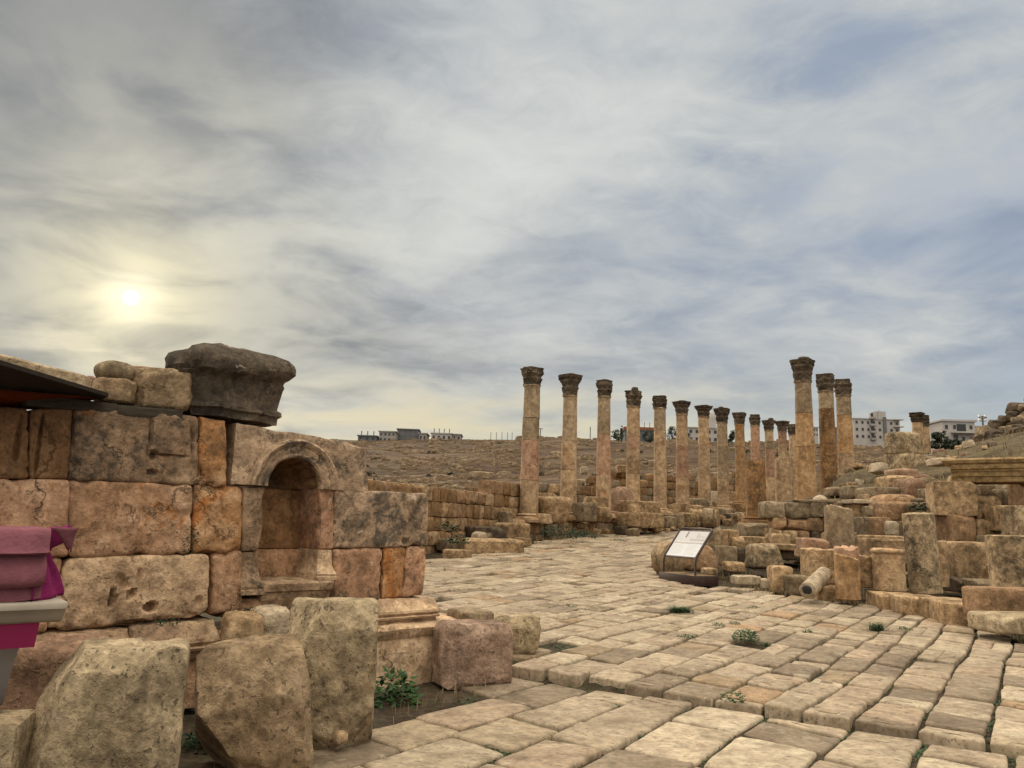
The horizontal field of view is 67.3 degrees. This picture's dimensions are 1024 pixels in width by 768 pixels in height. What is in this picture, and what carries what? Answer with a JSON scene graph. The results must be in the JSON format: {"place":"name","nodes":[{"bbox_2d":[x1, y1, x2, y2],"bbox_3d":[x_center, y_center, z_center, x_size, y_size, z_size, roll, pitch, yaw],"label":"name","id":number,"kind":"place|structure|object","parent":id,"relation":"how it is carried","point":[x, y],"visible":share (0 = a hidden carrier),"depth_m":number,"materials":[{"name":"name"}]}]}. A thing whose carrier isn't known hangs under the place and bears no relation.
{"place":"outdoors","nodes":[
{"label":"outdoors","id":0,"kind":"place"},
{"bbox_2d":[447,607,493,619],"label":"stone block","id":1,"kind":"object","parent":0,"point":[468,613],"depth_m":8.37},
{"bbox_2d":[0,0,1023,441],"label":"sky","id":2,"kind":"structure","parent":0,"point":[412,207],"materials":[{"name":"grey"}]},
{"bbox_2d":[493,612,540,654],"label":"stone block","id":3,"kind":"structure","parent":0,"point":[525,627],"depth_m":8.99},
{"bbox_2d":[178,539,1023,767],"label":"ground","id":4,"kind":"structure","parent":0,"point":[383,716],"depth_m":7.17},
{"bbox_2d":[0,709,35,767],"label":"stone block","id":5,"kind":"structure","parent":4,"relation":"on","point":[16,729],"depth_m":3.78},
{"bbox_2d":[0,596,66,705],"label":"souvenir table","id":6,"kind":"object","parent":4,"relation":"on","point":[20,621],"visible":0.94,"depth_m":4.15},
{"bbox_2d":[0,524,77,601],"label":"wrapped goods","id":7,"kind":"object","parent":6,"relation":"on","point":[29,570],"visible":1,"depth_m":4.15},
{"bbox_2d":[0,633,98,709],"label":"stone block","id":8,"kind":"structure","parent":4,"relation":"on","point":[40,663],"depth_m":4.93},
{"bbox_2d":[24,637,189,767],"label":"stone block","id":9,"kind":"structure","parent":4,"relation":"on","point":[108,703],"depth_m":3.97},
{"bbox_2d":[181,724,206,753],"bbox_3d":[-2.171,2.539,5.561,0.418,0.257,0.432,2,-10,0],"label":"weed plant","id":10,"kind":"object","parent":4,"relation":"on","point":[190,741],"visible":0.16,"depth_m":5.47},
{"bbox_2d":[0,407,455,708],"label":"niche wall","id":11,"kind":"structure","parent":4,"relation":"on","point":[282,519],"depth_m":6.73,"materials":[{"name":"stone"}]},
{"bbox_2d":[0,360,108,409],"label":"canopy","id":12,"kind":"object","parent":11,"relation":"attached to","point":[19,385],"visible":0.72,"depth_m":5.72,"materials":[{"name":"black fabric"}]},
{"bbox_2d":[0,354,91,395],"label":"stone slab","id":13,"kind":"structure","parent":12,"relation":"on","point":[78,378],"depth_m":5.88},
{"bbox_2d":[20,398,117,411],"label":"timber beam","id":14,"kind":"structure","parent":11,"relation":"on","point":[71,404],"depth_m":6.07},
{"bbox_2d":[117,405,182,418],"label":"timber beam","id":15,"kind":"structure","parent":11,"relation":"on","point":[134,411],"depth_m":6.47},
{"bbox_2d":[91,377,136,405],"bbox_3d":[-3.393,0.070,6.574,0.345,0.224,0.336,4,-10,-11],"label":"boulder","id":16,"kind":"object","parent":15,"relation":"on","point":[121,391],"visible":0.73,"depth_m":6.44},
{"bbox_2d":[93,360,134,380],"bbox_3d":[-3.425,-0.096,6.646,0.338,0.203,0.347,5,-11,-17],"label":"boulder","id":17,"kind":"object","parent":16,"relation":"on","point":[112,369],"visible":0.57,"depth_m":6.51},
{"bbox_2d":[131,367,192,411],"bbox_3d":[-3.094,0.060,6.805,0.535,0.378,0.405,5,-11,-17],"label":"boulder","id":18,"kind":"object","parent":15,"relation":"on","point":[167,388],"visible":0.68,"depth_m":6.64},
{"bbox_2d":[165,343,295,426],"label":"cornice block","id":19,"kind":"structure","parent":11,"relation":"on","point":[230,385],"depth_m":7.04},
{"bbox_2d":[219,610,263,640],"bbox_3d":[-2.259,2.092,6.419,0.337,0.383,0.348,7,-12,-28],"label":"stone block","id":20,"kind":"object","parent":4,"relation":"on","point":[238,624],"depth_m":6.31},
{"bbox_2d":[194,633,313,767],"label":"stone block","id":21,"kind":"object","parent":4,"relation":"on","point":[252,700],"depth_m":4.94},
{"bbox_2d":[250,604,289,634],"bbox_3d":[-2.097,2.092,6.624,0.302,0.353,0.350,7,-12,-28],"label":"stone block","id":22,"kind":"object","parent":4,"relation":"on","point":[276,619],"depth_m":6.52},
{"bbox_2d":[374,665,423,707],"bbox_3d":[-1.077,2.802,7.064,0.538,0.431,0.518,2,-10,0],"label":"weed plant","id":23,"kind":"object","parent":4,"relation":"on","point":[405,687],"visible":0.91,"depth_m":7.05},
{"bbox_2d":[368,479,519,553],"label":"coursed wall","id":24,"kind":"structure","parent":4,"relation":"on","point":[487,502],"depth_m":27.00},
{"bbox_2d":[464,526,505,537],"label":"stone slab","id":25,"kind":"structure","parent":24,"relation":"on","point":[497,532],"depth_m":27.21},
{"bbox_2d":[441,549,471,558],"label":"stone slab","id":26,"kind":"structure","parent":4,"relation":"on","point":[454,553],"depth_m":22.71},
{"bbox_2d":[431,619,512,689],"bbox_3d":[-0.430,2.796,8.002,0.754,0.638,0.587,6,-11,-24],"label":"stone block","id":27,"kind":"object","parent":4,"relation":"on","point":[466,652],"depth_m":7.79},
{"bbox_2d":[495,511,618,540],"bbox_3d":[2.146,6.365,33.970,1.555,1.742,9.987,-7,-14,41],"label":"stylobate","id":28,"kind":"object","parent":4,"relation":"on","point":[535,529],"visible":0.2,"depth_m":33.45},
{"bbox_2d":[513,366,543,522],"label":"stone column","id":29,"kind":"structure","parent":28,"relation":"on","point":[529,477],"depth_m":32.16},
{"bbox_2d":[538,496,572,524],"bbox_3d":[1.695,5.356,32.584,1.572,1.181,1.302,9,-13,-35],"label":"fallen capital","id":30,"kind":"object","parent":28,"relation":"on","point":[557,508],"visible":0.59,"depth_m":32.09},
{"bbox_2d":[558,373,582,519],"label":"stone column","id":31,"kind":"structure","parent":28,"relation":"on","point":[570,382],"depth_m":34.38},
{"bbox_2d":[571,502,596,521],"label":"stone block","id":32,"kind":"structure","parent":28,"relation":"on","point":[584,512],"depth_m":33.26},
{"bbox_2d":[595,379,616,517],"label":"stone column","id":33,"kind":"structure","parent":28,"relation":"on","point":[603,457],"depth_m":36.48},
{"bbox_2d":[611,487,633,510],"bbox_3d":[5.322,5.843,37.285,1.233,1.726,0.944,9,-13,-35],"label":"arch fragment","id":34,"kind":"object","parent":28,"relation":"on","point":[621,493],"visible":0.41,"depth_m":36.98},
{"bbox_2d":[539,480,620,520],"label":"coursed wall","id":35,"kind":"structure","parent":4,"relation":"on","point":[583,492],"depth_m":43.52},
{"bbox_2d":[586,470,690,505],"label":"coursed wall","id":36,"kind":"structure","parent":4,"relation":"on","point":[647,488],"depth_m":51.52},
{"bbox_2d":[651,542,685,574],"bbox_3d":[3.986,4.470,19.644,0.894,0.880,0.438,8,-12,-31],"label":"millstone drum","id":37,"kind":"object","parent":4,"relation":"on","point":[673,564],"visible":0.66,"depth_m":19.44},
{"bbox_2d":[640,501,733,529],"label":"stylobate","id":38,"kind":"object","parent":4,"relation":"on","point":[714,503],"visible":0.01,"depth_m":48.56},
{"bbox_2d":[624,390,642,500],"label":"stone column","id":39,"kind":"structure","parent":38,"relation":"on","point":[633,400],"depth_m":38.57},
{"bbox_2d":[652,395,672,514],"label":"stone column","id":40,"kind":"structure","parent":38,"relation":"on","point":[659,403],"depth_m":40.58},
{"bbox_2d":[669,400,692,511],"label":"stone column","id":41,"kind":"structure","parent":38,"relation":"on","point":[682,466],"depth_m":42.70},
{"bbox_2d":[694,405,716,508],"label":"stone column","id":42,"kind":"structure","parent":38,"relation":"on","point":[704,487],"depth_m":44.81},
{"bbox_2d":[713,408,730,507],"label":"stone column","id":43,"kind":"structure","parent":38,"relation":"on","point":[721,414],"depth_m":46.86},
{"bbox_2d":[732,412,745,503],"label":"stone column","id":44,"kind":"structure","parent":38,"relation":"on","point":[740,454],"depth_m":49.00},
{"bbox_2d":[749,414,766,498],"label":"stone column","id":45,"kind":"structure","parent":38,"relation":"on","point":[754,420],"depth_m":51.36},
{"bbox_2d":[761,420,775,501],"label":"stone column","id":46,"kind":"structure","parent":38,"relation":"on","point":[768,427],"depth_m":53.20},
{"bbox_2d":[775,420,789,457],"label":"stone column","id":47,"kind":"structure","parent":38,"relation":"on","point":[782,425],"depth_m":55.57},
{"bbox_2d":[659,527,717,585],"bbox_3d":[4.208,4.106,18.422,0.667,1.316,1.412,6,-11,-23],"label":"information sign","id":48,"kind":"object","parent":4,"relation":"on","point":[688,543],"visible":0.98,"depth_m":18.25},
{"bbox_2d":[684,545,718,570],"bbox_3d":[4.928,4.590,20.268,0.932,0.691,0.722,2,-10,0],"label":"arch fragment","id":49,"kind":"object","parent":4,"relation":"on","point":[706,557],"visible":0.49,"depth_m":19.92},
{"bbox_2d":[689,471,735,497],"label":"coursed wall","id":50,"kind":"structure","parent":4,"relation":"on","point":[693,485],"depth_m":57.14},
{"bbox_2d":[712,545,737,565],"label":"stone block","id":51,"kind":"structure","parent":4,"relation":"on","point":[722,553],"depth_m":20.59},
{"bbox_2d":[448,632,1021,766],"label":"joint moss","id":52,"kind":"object","parent":4,"relation":"on","point":[916,756],"visible":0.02,"depth_m":6.59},
{"bbox_2d":[767,565,792,592],"bbox_3d":[5.914,4.304,16.979,0.488,0.598,0.598,2,-10,0],"label":"stone block","id":53,"kind":"object","parent":4,"relation":"on","point":[776,574],"depth_m":16.75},
{"bbox_2d":[783,574,807,595],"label":"stone block","id":54,"kind":"object","parent":4,"relation":"on","point":[792,584],"depth_m":16.36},
{"bbox_2d":[758,500,844,543],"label":"rubble wall","id":55,"kind":"structure","parent":4,"relation":"on","point":[794,519],"depth_m":22.93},
{"bbox_2d":[739,536,766,544],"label":"stone block","id":56,"kind":"structure","parent":55,"relation":"on","point":[753,539],"depth_m":23.00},
{"bbox_2d":[765,533,791,543],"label":"stone block","id":57,"kind":"object","parent":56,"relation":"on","point":[780,538],"depth_m":22.47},
{"bbox_2d":[812,584,842,602],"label":"stone block","id":58,"kind":"object","parent":4,"relation":"on","point":[826,592],"depth_m":15.36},
{"bbox_2d":[799,567,832,598],"bbox_3d":[6.119,3.981,15.456,0.333,0.334,1.296,-6,0,36],"label":"fallen shaft","id":59,"kind":"object","parent":58,"relation":"on","point":[815,583],"visible":1,"depth_m":15.10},
{"bbox_2d":[833,545,859,565],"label":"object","id":60,"kind":"structure","parent":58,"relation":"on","point":[852,551],"depth_m":15.68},
{"bbox_2d":[824,504,854,548],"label":"stone block","id":61,"kind":"structure","parent":4,"relation":"on","point":[838,525],"depth_m":17.78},
{"bbox_2d":[859,554,872,587],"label":"stone block","id":62,"kind":"structure","parent":4,"relation":"on","point":[866,579],"depth_m":16.16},
{"bbox_2d":[866,590,889,611],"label":"kerb stone","id":63,"kind":"object","parent":4,"relation":"on","point":[879,600],"visible":0.53,"depth_m":14.61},
{"bbox_2d":[858,538,906,564],"bbox_3d":[9.005,3.988,18.320,1.144,0.613,0.965,2,-10,0],"label":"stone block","id":64,"kind":"object","parent":4,"relation":"on","point":[865,545],"visible":0.38,"depth_m":17.93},
{"bbox_2d":[870,548,906,591],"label":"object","id":65,"kind":"object","parent":4,"relation":"on","point":[888,570],"depth_m":15.73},
{"bbox_2d":[882,592,919,616],"bbox_3d":[7.337,4.135,14.386,0.533,0.410,1.157,0,-10,12],"label":"kerb stone","id":66,"kind":"object","parent":4,"relation":"on","point":[903,602],"visible":0.54,"depth_m":13.90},
{"bbox_2d":[901,512,942,594],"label":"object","id":67,"kind":"object","parent":4,"relation":"on","point":[922,553],"depth_m":16.05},
{"bbox_2d":[913,594,934,618],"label":"kerb stone","id":68,"kind":"object","parent":4,"relation":"on","point":[923,604],"visible":0.31,"depth_m":13.62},
{"bbox_2d":[938,540,949,587],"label":"stone block","id":69,"kind":"structure","parent":4,"relation":"on","point":[943,553],"depth_m":17.14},
{"bbox_2d":[925,596,967,625],"bbox_3d":[7.599,3.914,13.207,0.693,0.427,1.154,0,-10,12],"label":"kerb stone","id":70,"kind":"object","parent":4,"relation":"on","point":[945,611],"visible":0.48,"depth_m":12.78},
{"bbox_2d":[984,535,1023,586],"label":"stone block","id":71,"kind":"structure","parent":4,"relation":"on","point":[1005,557],"depth_m":13.23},
{"bbox_2d":[999,505,1023,535],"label":"stone block","id":72,"kind":"structure","parent":4,"relation":"on","point":[1011,519],"depth_m":18.43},
{"bbox_2d":[338,438,884,525],"bbox_3d":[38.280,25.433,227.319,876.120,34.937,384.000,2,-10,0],"label":"hillside","id":73,"kind":"structure","parent":0,"point":[591,450],"depth_m":140.05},
{"bbox_2d":[366,442,819,485],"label":"hill scrub","id":74,"kind":"object","parent":73,"relation":"on","point":[541,473],"visible":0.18,"depth_m":121.30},
{"bbox_2d":[330,435,884,522],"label":"scattered stones","id":75,"kind":"object","parent":73,"relation":"on","point":[502,452],"visible":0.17,"depth_m":137.88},
{"bbox_2d":[688,411,716,441],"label":"concrete house","id":76,"kind":"structure","parent":73,"relation":"on","point":[693,431],"depth_m":263.60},
{"bbox_2d":[787,424,796,499],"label":"stone column","id":77,"kind":"structure","parent":73,"relation":"on","point":[792,439],"depth_m":57.54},
{"bbox_2d":[836,411,903,447],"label":"concrete house","id":78,"kind":"structure","parent":73,"relation":"on","point":[873,428],"depth_m":302.67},
{"bbox_2d":[930,430,949,448],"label":"leafy tree","id":79,"kind":"object","parent":73,"relation":"on","point":[937,437],"visible":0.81,"depth_m":110.27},
{"bbox_2d":[926,419,976,455],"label":"concrete house","id":80,"kind":"structure","parent":73,"relation":"on","point":[963,430],"depth_m":151.22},
{"bbox_2d":[313,526,1023,767],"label":"street paving","id":81,"kind":"structure","parent":0,"point":[618,628],"depth_m":7.95,"materials":[{"name":"stone"}]},
{"bbox_2d":[287,597,378,748],"bbox_3d":[-1.346,2.126,5.684,0.680,1.043,0.476,3,-10,-9],"label":"stone block","id":82,"kind":"object","parent":81,"relation":"on","point":[337,637],"depth_m":5.51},
{"bbox_2d":[460,538,524,553],"bbox_3d":[-0.751,5.474,25.582,2.142,0.685,1.151,6,-11,-20],"label":"step block","id":83,"kind":"object","parent":81,"relation":"on","point":[494,545],"depth_m":25.09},
{"bbox_2d":[614,512,663,527],"bbox_3d":[5.941,6.414,36.221,2.040,0.727,1.568,9,-13,-35],"label":"stone block","id":84,"kind":"object","parent":81,"relation":"on","point":[640,519],"depth_m":35.54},
{"bbox_2d":[616,500,660,513],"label":"stone block","id":85,"kind":"structure","parent":84,"relation":"on","point":[637,506],"depth_m":36.06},
{"bbox_2d":[730,575,760,585],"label":"stone slab","id":86,"kind":"structure","parent":81,"relation":"on","point":[745,579],"depth_m":17.27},
{"bbox_2d":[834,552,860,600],"bbox_3d":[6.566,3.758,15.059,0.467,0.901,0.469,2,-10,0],"label":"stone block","id":87,"kind":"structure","parent":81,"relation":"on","point":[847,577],"depth_m":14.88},
{"bbox_2d":[961,586,1023,621],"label":"stone slab","id":88,"kind":"structure","parent":81,"relation":"on","point":[985,598],"depth_m":12.28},
{"bbox_2d":[967,611,1023,634],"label":"stone slab","id":89,"kind":"structure","parent":81,"relation":"on","point":[1005,622],"depth_m":11.20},
{"bbox_2d":[721,412,1023,564],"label":"earth bank","id":90,"kind":"structure","parent":0,"point":[1015,442],"depth_m":29.67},
{"bbox_2d":[214,427,1023,767],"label":"dry grass","id":91,"kind":"structure","parent":90,"relation":"on","point":[758,589],"depth_m":19.93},
{"bbox_2d":[494,522,529,538],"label":"stone block","id":92,"kind":"structure","parent":91,"relation":"on","point":[517,530],"depth_m":28.74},
{"bbox_2d":[722,561,745,572],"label":"boulder","id":93,"kind":"object","parent":91,"relation":"on","point":[733,566],"visible":1,"depth_m":19.45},
{"bbox_2d":[744,543,783,568],"bbox_3d":[6.730,4.639,20.725,0.909,0.686,1.064,2,-10,0],"label":"boulder","id":94,"kind":"object","parent":91,"relation":"on","point":[761,556],"visible":0.84,"depth_m":20.27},
{"bbox_2d":[800,547,834,583],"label":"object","id":95,"kind":"structure","parent":91,"relation":"on","point":[812,560],"depth_m":16.94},
{"bbox_2d":[796,537,829,553],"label":"stone block","id":96,"kind":"structure","parent":95,"relation":"on","point":[803,542],"depth_m":17.56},
{"bbox_2d":[736,460,766,524],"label":"stone column","id":97,"kind":"structure","parent":90,"relation":"on","point":[755,472],"depth_m":29.52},
{"bbox_2d":[737,523,767,536],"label":"boulder","id":98,"kind":"object","parent":90,"relation":"on","point":[750,529],"visible":0.75,"depth_m":25.77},
{"bbox_2d":[775,458,793,501],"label":"stone column","id":99,"kind":"structure","parent":90,"relation":"on","point":[784,489],"depth_m":32.09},
{"bbox_2d":[789,358,816,499],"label":"stone column","id":100,"kind":"structure","parent":90,"relation":"on","point":[806,478],"depth_m":34.99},
{"bbox_2d":[815,373,837,494],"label":"stone column","id":101,"kind":"structure","parent":90,"relation":"on","point":[827,434],"depth_m":37.51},
{"bbox_2d":[834,378,854,473],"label":"stone column","id":102,"kind":"structure","parent":90,"relation":"on","point":[845,442],"depth_m":40.09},
{"bbox_2d":[855,487,900,498],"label":"boulder","id":103,"kind":"object","parent":90,"relation":"on","point":[873,491],"visible":0.43,"depth_m":23.65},
{"bbox_2d":[870,494,915,501],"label":"boulder","id":104,"kind":"object","parent":90,"relation":"on","point":[894,497],"visible":0.36,"depth_m":22.21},
{"bbox_2d":[874,475,913,486],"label":"boulder","id":105,"kind":"object","parent":90,"relation":"on","point":[884,481],"visible":0.52,"depth_m":25.41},
{"bbox_2d":[884,468,918,477],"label":"boulder","id":106,"kind":"object","parent":90,"relation":"on","point":[914,473],"visible":0.51,"depth_m":26.51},
{"bbox_2d":[883,431,925,469],"bbox_3d":[15.572,2.850,30.452,1.289,1.844,1.056,6,-11,-20],"label":"pier stump","id":107,"kind":"object","parent":90,"relation":"on","point":[903,449],"visible":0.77,"depth_m":30.06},
{"bbox_2d":[892,478,925,497],"bbox_3d":[12.261,3.304,23.668,0.663,0.797,1.248,2,-10,0],"label":"boulder","id":108,"kind":"object","parent":90,"relation":"on","point":[909,486],"visible":0.56,"depth_m":23.19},
{"bbox_2d":[909,412,925,454],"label":"stone column","id":109,"kind":"structure","parent":90,"relation":"on","point":[916,418],"depth_m":40.16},
{"bbox_2d":[985,520,995,534],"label":"stone block","id":110,"kind":"structure","parent":90,"relation":"on","point":[988,531],"depth_m":19.39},
{"bbox_2d":[974,495,1001,518],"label":"stone slab","id":111,"kind":"structure","parent":110,"relation":"on","point":[985,502],"depth_m":19.78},
{"bbox_2d":[1003,490,1007,504],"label":"boulder","id":112,"kind":"object","parent":90,"relation":"on","point":[1005,493],"visible":0.19,"depth_m":20.79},
{"bbox_2d":[1007,484,1023,504],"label":"stone block","id":113,"kind":"structure","parent":112,"relation":"on","point":[1015,494],"depth_m":20.15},
{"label":"stone block","id":114,"kind":"object","parent":90,"relation":"on","visible":0},
{"bbox_2d":[982,505,1010,530],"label":"stone block","id":115,"kind":"structure","parent":114,"relation":"on","point":[991,514],"depth_m":19.22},
{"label":"packing stone","id":116,"kind":"object","parent":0,"visible":0},
{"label":"packing stone","id":117,"kind":"object","parent":116,"relation":"on","visible":0},
{"bbox_2d":[868,501,912,520],"bbox_3d":[10.636,3.634,21.725,0.978,0.636,1.261,2,-10,0],"label":"boulder","id":118,"kind":"object","parent":117,"relation":"on","point":[893,510],"visible":0.52,"depth_m":21.18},
{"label":"packing stone","id":119,"kind":"object","parent":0,"visible":0},
{"bbox_2d":[935,514,975,540],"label":"stone block","id":120,"kind":"structure","parent":119,"relation":"on","point":[950,527],"depth_m":19.49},
{"bbox_2d":[925,481,977,516],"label":"stone block","id":121,"kind":"structure","parent":120,"relation":"on","point":[944,498],"depth_m":19.65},
{"bbox_2d":[942,457,1023,484],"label":"entablature beam","id":122,"kind":"structure","parent":121,"relation":"on","point":[995,471],"depth_m":19.66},
{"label":"packing stone","id":123,"kind":"object","parent":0,"visible":0},
{"bbox_2d":[947,541,987,578],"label":"stone block","id":124,"kind":"structure","parent":123,"relation":"on","point":[967,559],"depth_m":18.11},
{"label":"packing stone","id":125,"kind":"object","parent":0,"visible":0},
{"bbox_2d":[868,517,891,534],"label":"stone block","id":126,"kind":"structure","parent":125,"relation":"on","point":[876,525],"depth_m":20.94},
{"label":"packing stone","id":127,"kind":"object","parent":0,"visible":0},
{"bbox_2d":[853,517,868,534],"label":"stone block","id":128,"kind":"structure","parent":127,"relation":"on","point":[861,525],"depth_m":21.32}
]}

